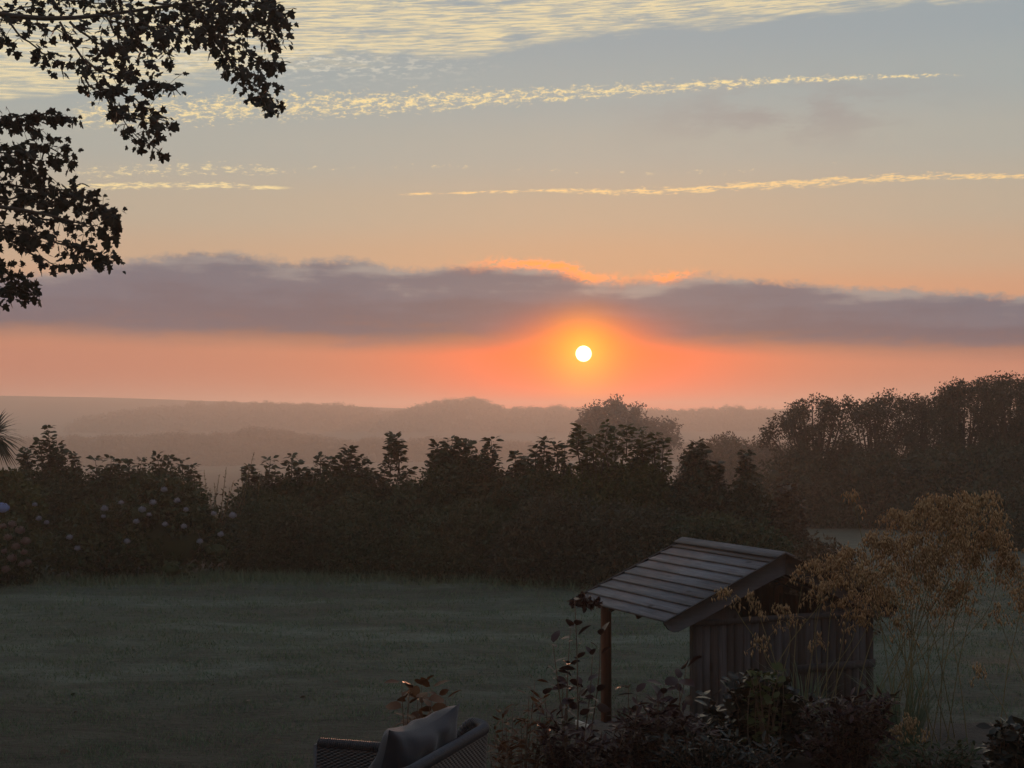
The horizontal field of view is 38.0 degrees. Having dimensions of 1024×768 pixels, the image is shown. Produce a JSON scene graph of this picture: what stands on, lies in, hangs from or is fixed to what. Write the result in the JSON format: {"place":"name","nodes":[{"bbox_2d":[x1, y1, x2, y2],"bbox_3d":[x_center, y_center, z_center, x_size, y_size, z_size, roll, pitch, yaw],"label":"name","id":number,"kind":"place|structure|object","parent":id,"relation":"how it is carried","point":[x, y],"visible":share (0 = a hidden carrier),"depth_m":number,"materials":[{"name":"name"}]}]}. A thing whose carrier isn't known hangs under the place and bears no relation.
{"place":"outdoors","nodes":[
{"label":"outdoors","id":0,"kind":"place"},
{"bbox_2d":[199,454,259,569],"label":"tall grass","id":1,"kind":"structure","parent":0,"point":[243,492],"depth_m":33.95,"materials":[{"name":"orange plant"}]},
{"bbox_2d":[0,396,1023,767],"bbox_3d":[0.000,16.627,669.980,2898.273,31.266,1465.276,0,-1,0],"label":"ground","id":2,"kind":"structure","parent":0,"point":[32,414],"depth_m":21.82,"materials":[{"name":"green plant"}]},
{"bbox_2d":[0,409,24,468],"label":"cabbage palm","id":3,"kind":"object","parent":2,"relation":"on","point":[4,447],"visible":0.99,"depth_m":32.99,"materials":[{"name":"green plant"}]},
{"bbox_2d":[0,513,46,584],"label":"hydrangea","id":4,"kind":"object","parent":2,"relation":"on","point":[20,559],"visible":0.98,"depth_m":30.14,"materials":[{"name":"green plant"}]},
{"bbox_2d":[0,466,56,573],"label":"shrub","id":5,"kind":"object","parent":2,"relation":"on","point":[20,497],"visible":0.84,"depth_m":32.71,"materials":[{"name":"green plant"}]},
{"bbox_2d":[12,425,94,562],"bbox_3d":[-11.450,2.991,36.664,3.607,3.975,3.207,0,-1,0],"label":"shrub","id":6,"kind":"object","parent":2,"relation":"on","point":[60,498],"visible":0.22,"depth_m":36.41,"materials":[{"name":"green plant"}]},
{"bbox_2d":[47,499,119,578],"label":"hydrangea","id":7,"kind":"object","parent":2,"relation":"on","point":[78,547],"visible":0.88,"depth_m":31.22,"materials":[{"name":"green plant"}]},
{"bbox_2d":[67,451,208,559],"bbox_3d":[-9.273,3.330,36.679,4.384,3.368,3.258,0,-1,0],"label":"shrub","id":8,"kind":"object","parent":2,"relation":"on","point":[105,485],"visible":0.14,"depth_m":36.51,"materials":[{"name":"green plant"}]},
{"bbox_2d":[0,0,298,311],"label":"sycamore tree","id":9,"kind":"object","parent":2,"relation":"on","point":[27,240],"visible":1,"depth_m":15.02,"materials":[{"name":"green plant"}]},
{"bbox_2d":[90,470,240,580],"bbox_3d":[-7.546,3.157,32.323,3.541,2.544,2.627,0,-1,0],"label":"hydrangea","id":10,"kind":"object","parent":2,"relation":"on","point":[168,524],"visible":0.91,"depth_m":31.85,"materials":[{"name":"green plant"}]},
{"bbox_2d":[218,455,287,567],"bbox_3d":[-5.937,3.255,35.073,2.412,3.168,2.912,0,-1,0],"label":"shrub","id":11,"kind":"object","parent":2,"relation":"on","point":[253,489],"visible":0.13,"depth_m":34.77,"materials":[{"name":"green plant"}]},
{"bbox_2d":[263,451,345,566],"bbox_3d":[-4.740,3.207,34.773,2.996,3.265,2.966,0,-1,0],"label":"shrub","id":12,"kind":"object","parent":2,"relation":"on","point":[308,488],"visible":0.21,"depth_m":34.61,"materials":[{"name":"green plant"}]},
{"bbox_2d":[322,444,389,514],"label":"shrub","id":13,"kind":"object","parent":2,"relation":"on","point":[361,481],"visible":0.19,"depth_m":34.77,"materials":[{"name":"green plant"}]},
{"bbox_2d":[374,431,417,507],"bbox_3d":[-2.623,2.937,34.557,2.209,3.699,2.815,0,-1,0],"label":"sapling","id":14,"kind":"object","parent":2,"relation":"on","point":[393,449],"visible":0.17,"depth_m":34.61,"materials":[{"name":"green plant"}]},
{"bbox_2d":[377,476,455,569],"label":"shrub","id":15,"kind":"object","parent":2,"relation":"on","point":[413,492],"visible":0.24,"depth_m":33.22,"materials":[{"name":"green plant"}]},
{"bbox_2d":[384,675,460,727],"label":"shrub","id":16,"kind":"object","parent":2,"relation":"on","point":[414,692],"visible":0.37,"depth_m":9.21,"materials":[{"name":"red plant"}]},
{"bbox_2d":[416,435,501,516],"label":"shrub","id":17,"kind":"object","parent":2,"relation":"on","point":[453,464],"visible":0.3,"depth_m":33.85,"materials":[{"name":"green plant"}]},
{"bbox_2d":[0,424,976,466],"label":"woodland","id":18,"kind":"object","parent":2,"relation":"on","point":[242,447],"visible":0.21,"depth_m":523.88,"materials":[{"name":"plant"}]},
{"bbox_2d":[465,436,531,519],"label":"shrub","id":19,"kind":"object","parent":2,"relation":"on","point":[499,490],"visible":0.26,"depth_m":33.60,"materials":[{"name":"green plant"}]},
{"bbox_2d":[486,674,559,767],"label":"shrub","id":20,"kind":"object","parent":2,"relation":"on","point":[523,744],"visible":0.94,"depth_m":10.17,"materials":[{"name":"green plant"}]},
{"bbox_2d":[499,436,573,516],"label":"shrub","id":21,"kind":"object","parent":2,"relation":"on","point":[539,476],"visible":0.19,"depth_m":33.16,"materials":[{"name":"green plant"}]},
{"bbox_2d":[62,396,1017,432],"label":"woodland","id":22,"kind":"object","parent":2,"relation":"on","point":[455,414],"visible":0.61,"depth_m":815.82,"materials":[{"name":"plant"}]},
{"bbox_2d":[554,419,632,513],"bbox_3d":[1.702,2.768,32.896,2.694,3.993,2.971,0,-1,21],"label":"sapling","id":23,"kind":"object","parent":2,"relation":"on","point":[594,479],"visible":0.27,"depth_m":32.76,"materials":[{"name":"green plant"}]},
{"bbox_2d":[568,393,654,464],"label":"tree","id":24,"kind":"object","parent":2,"relation":"on","point":[593,419],"visible":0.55,"depth_m":202.43,"materials":[{"name":"green plant"}]},
{"bbox_2d":[605,423,676,516],"bbox_3d":[2.845,2.828,33.067,2.579,3.902,3.120,0,-1,0],"label":"sapling","id":25,"kind":"object","parent":2,"relation":"on","point":[646,481],"visible":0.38,"depth_m":32.73,"materials":[{"name":"green plant"}]},
{"bbox_2d":[635,415,683,467],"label":"tree","id":26,"kind":"object","parent":2,"relation":"on","point":[665,428],"visible":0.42,"depth_m":212.96,"materials":[{"name":"green plant"}]},
{"bbox_2d":[661,439,733,527],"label":"shrub","id":27,"kind":"object","parent":2,"relation":"on","point":[690,485],"visible":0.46,"depth_m":32.23,"materials":[{"name":"green plant"}]},
{"bbox_2d":[703,461,743,528],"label":"shrub","id":28,"kind":"object","parent":2,"relation":"on","point":[721,490],"visible":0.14,"depth_m":32.17,"materials":[{"name":"green plant"}]},
{"bbox_2d":[661,510,805,558],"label":"shrub","id":29,"kind":"object","parent":2,"relation":"on","point":[716,530],"visible":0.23,"depth_m":29.44,"materials":[{"name":"green plant"}]},
{"bbox_2d":[673,431,794,492],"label":"bush","id":30,"kind":"object","parent":2,"relation":"on","point":[725,449],"visible":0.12,"depth_m":118.58,"materials":[{"name":"green plant"}]},
{"bbox_2d":[572,537,896,727],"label":"shed","id":31,"kind":"structure","parent":2,"relation":"on","point":[675,585],"depth_m":15.69,"materials":[{"name":"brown wood"}]},
{"bbox_2d":[722,449,785,541],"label":"shrub","id":32,"kind":"object","parent":2,"relation":"on","point":[753,504],"visible":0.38,"depth_m":31.89,"materials":[{"name":"green plant"}]},
{"bbox_2d":[764,483,818,553],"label":"shrub","id":33,"kind":"object","parent":2,"relation":"on","point":[790,513],"visible":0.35,"depth_m":31.58,"materials":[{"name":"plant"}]},
{"bbox_2d":[756,393,863,478],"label":"tree","id":34,"kind":"object","parent":2,"relation":"on","point":[804,435],"visible":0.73,"depth_m":57.29,"materials":[{"name":"green plant"}]},
{"bbox_2d":[785,533,882,634],"bbox_3d":[5.117,3.471,24.476,2.001,2.026,2.209,0,-1,0],"label":"shrub","id":35,"kind":"object","parent":2,"relation":"on","point":[815,551],"visible":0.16,"depth_m":24.29,"materials":[{"name":"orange plant"}]},
{"bbox_2d":[838,388,926,484],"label":"tree","id":36,"kind":"object","parent":2,"relation":"on","point":[875,410],"visible":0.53,"depth_m":59.24,"materials":[{"name":"green plant"}]},
{"bbox_2d":[829,445,952,529],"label":"bush","id":37,"kind":"object","parent":2,"relation":"on","point":[873,474],"visible":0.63,"depth_m":55.30,"materials":[{"name":"green plant"}]},
{"bbox_2d":[895,393,942,456],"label":"tree","id":38,"kind":"object","parent":2,"relation":"on","point":[919,428],"visible":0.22,"depth_m":60.13,"materials":[{"name":"green plant"}]},
{"bbox_2d":[884,438,1023,529],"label":"bush","id":39,"kind":"object","parent":2,"relation":"on","point":[949,474],"visible":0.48,"depth_m":53.27,"materials":[{"name":"green plant"}]},
{"bbox_2d":[912,376,1008,462],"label":"tree","id":40,"kind":"object","parent":2,"relation":"on","point":[951,402],"visible":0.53,"depth_m":56.51,"materials":[{"name":"green plant"}]},
{"bbox_2d":[930,476,1023,551],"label":"bush","id":41,"kind":"object","parent":2,"relation":"on","point":[1013,507],"visible":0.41,"depth_m":39.42,"materials":[{"name":"green plant"}]},
{"bbox_2d":[965,370,1023,453],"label":"tree","id":42,"kind":"object","parent":2,"relation":"on","point":[1014,429],"visible":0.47,"depth_m":55.26,"materials":[{"name":"green plant"}]},
{"bbox_2d":[0,0,1023,410],"label":"sky","id":43,"kind":"structure","parent":0,"point":[670,204],"materials":[{"name":"orange"}]},
{"bbox_2d":[569,717,1014,767],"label":"bed soil","id":44,"kind":"structure","parent":0,"point":[975,733],"depth_m":11.47,"materials":[{"name":"brown soil"}]},
{"bbox_2d":[536,591,610,766],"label":"rose","id":45,"kind":"object","parent":44,"relation":"on","point":[582,601],"visible":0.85,"depth_m":10.53,"materials":[{"name":"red plant"}]},
{"bbox_2d":[533,708,645,767],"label":"shrub","id":46,"kind":"object","parent":44,"relation":"on","point":[563,754],"visible":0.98,"depth_m":9.98,"materials":[{"name":"green plant"}]},
{"bbox_2d":[615,655,702,765],"bbox_3d":[1.016,2.334,10.273,0.641,0.892,0.401,0,-1,0],"label":"shrub","id":47,"kind":"object","parent":44,"relation":"on","point":[673,682],"visible":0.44,"depth_m":10.27,"materials":[{"name":"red plant"}]},
{"bbox_2d":[607,690,722,767],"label":"shrub","id":48,"kind":"object","parent":44,"relation":"on","point":[643,757],"visible":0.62,"depth_m":10.07,"materials":[{"name":"green plant"}]},
{"bbox_2d":[648,726,795,767],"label":"shrub","id":49,"kind":"object","parent":44,"relation":"on","point":[716,758],"visible":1,"depth_m":9.78,"materials":[{"name":"green plant"}]},
{"bbox_2d":[695,668,829,764],"bbox_3d":[1.781,2.403,10.741,1.091,0.732,0.629,0,-1,0],"label":"shrub","id":50,"kind":"object","parent":44,"relation":"on","point":[735,705],"visible":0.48,"depth_m":10.62,"materials":[{"name":"green plant"}]},
{"bbox_2d":[741,662,791,767],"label":"shrub","id":51,"kind":"object","parent":44,"relation":"on","point":[767,700],"visible":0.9,"depth_m":10.43,"materials":[{"name":"green plant"}]},
{"bbox_2d":[711,549,893,731],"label":"golden oat grass","id":52,"kind":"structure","parent":44,"relation":"on","point":[834,565],"depth_m":11.76,"materials":[{"name":"plant"}]},
{"bbox_2d":[792,685,904,767],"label":"shrub","id":53,"kind":"object","parent":44,"relation":"on","point":[854,737],"visible":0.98,"depth_m":10.39,"materials":[{"name":"green plant"}]},
{"bbox_2d":[828,488,1020,746],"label":"golden oat grass","id":54,"kind":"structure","parent":44,"relation":"on","point":[933,558],"depth_m":11.30,"materials":[{"name":"plant"}]},
{"bbox_2d":[868,737,982,767],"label":"shrub","id":55,"kind":"object","parent":44,"relation":"on","point":[954,760],"visible":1,"depth_m":9.89,"materials":[{"name":"green plant"}]},
{"bbox_2d":[975,715,1023,767],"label":"shrub","id":56,"kind":"object","parent":44,"relation":"on","point":[1007,751],"visible":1,"depth_m":10.05,"materials":[{"name":"green plant"}]},
{"bbox_2d":[876,712,929,757],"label":"shrub","id":57,"kind":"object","parent":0,"point":[909,727],"depth_m":10.84,"materials":[{"name":"plant"}]},
{"bbox_2d":[970,531,1023,730],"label":"golden oat grass","id":58,"kind":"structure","parent":0,"point":[1013,560],"depth_m":11.29,"materials":[{"name":"plant"}]},
{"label":"patio","id":59,"kind":"structure","parent":0,"visible":0},
{"bbox_2d":[313,717,489,767],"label":"wicker seat","id":60,"kind":"object","parent":59,"relation":"on","point":[467,747],"visible":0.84,"depth_m":7.86,"materials":[{"name":"wicker"}]},
{"bbox_2d":[369,703,459,767],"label":"cushion","id":61,"kind":"object","parent":60,"relation":"on","point":[411,742],"visible":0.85,"depth_m":7.19,"materials":[{"name":"fabric"}]}
]}

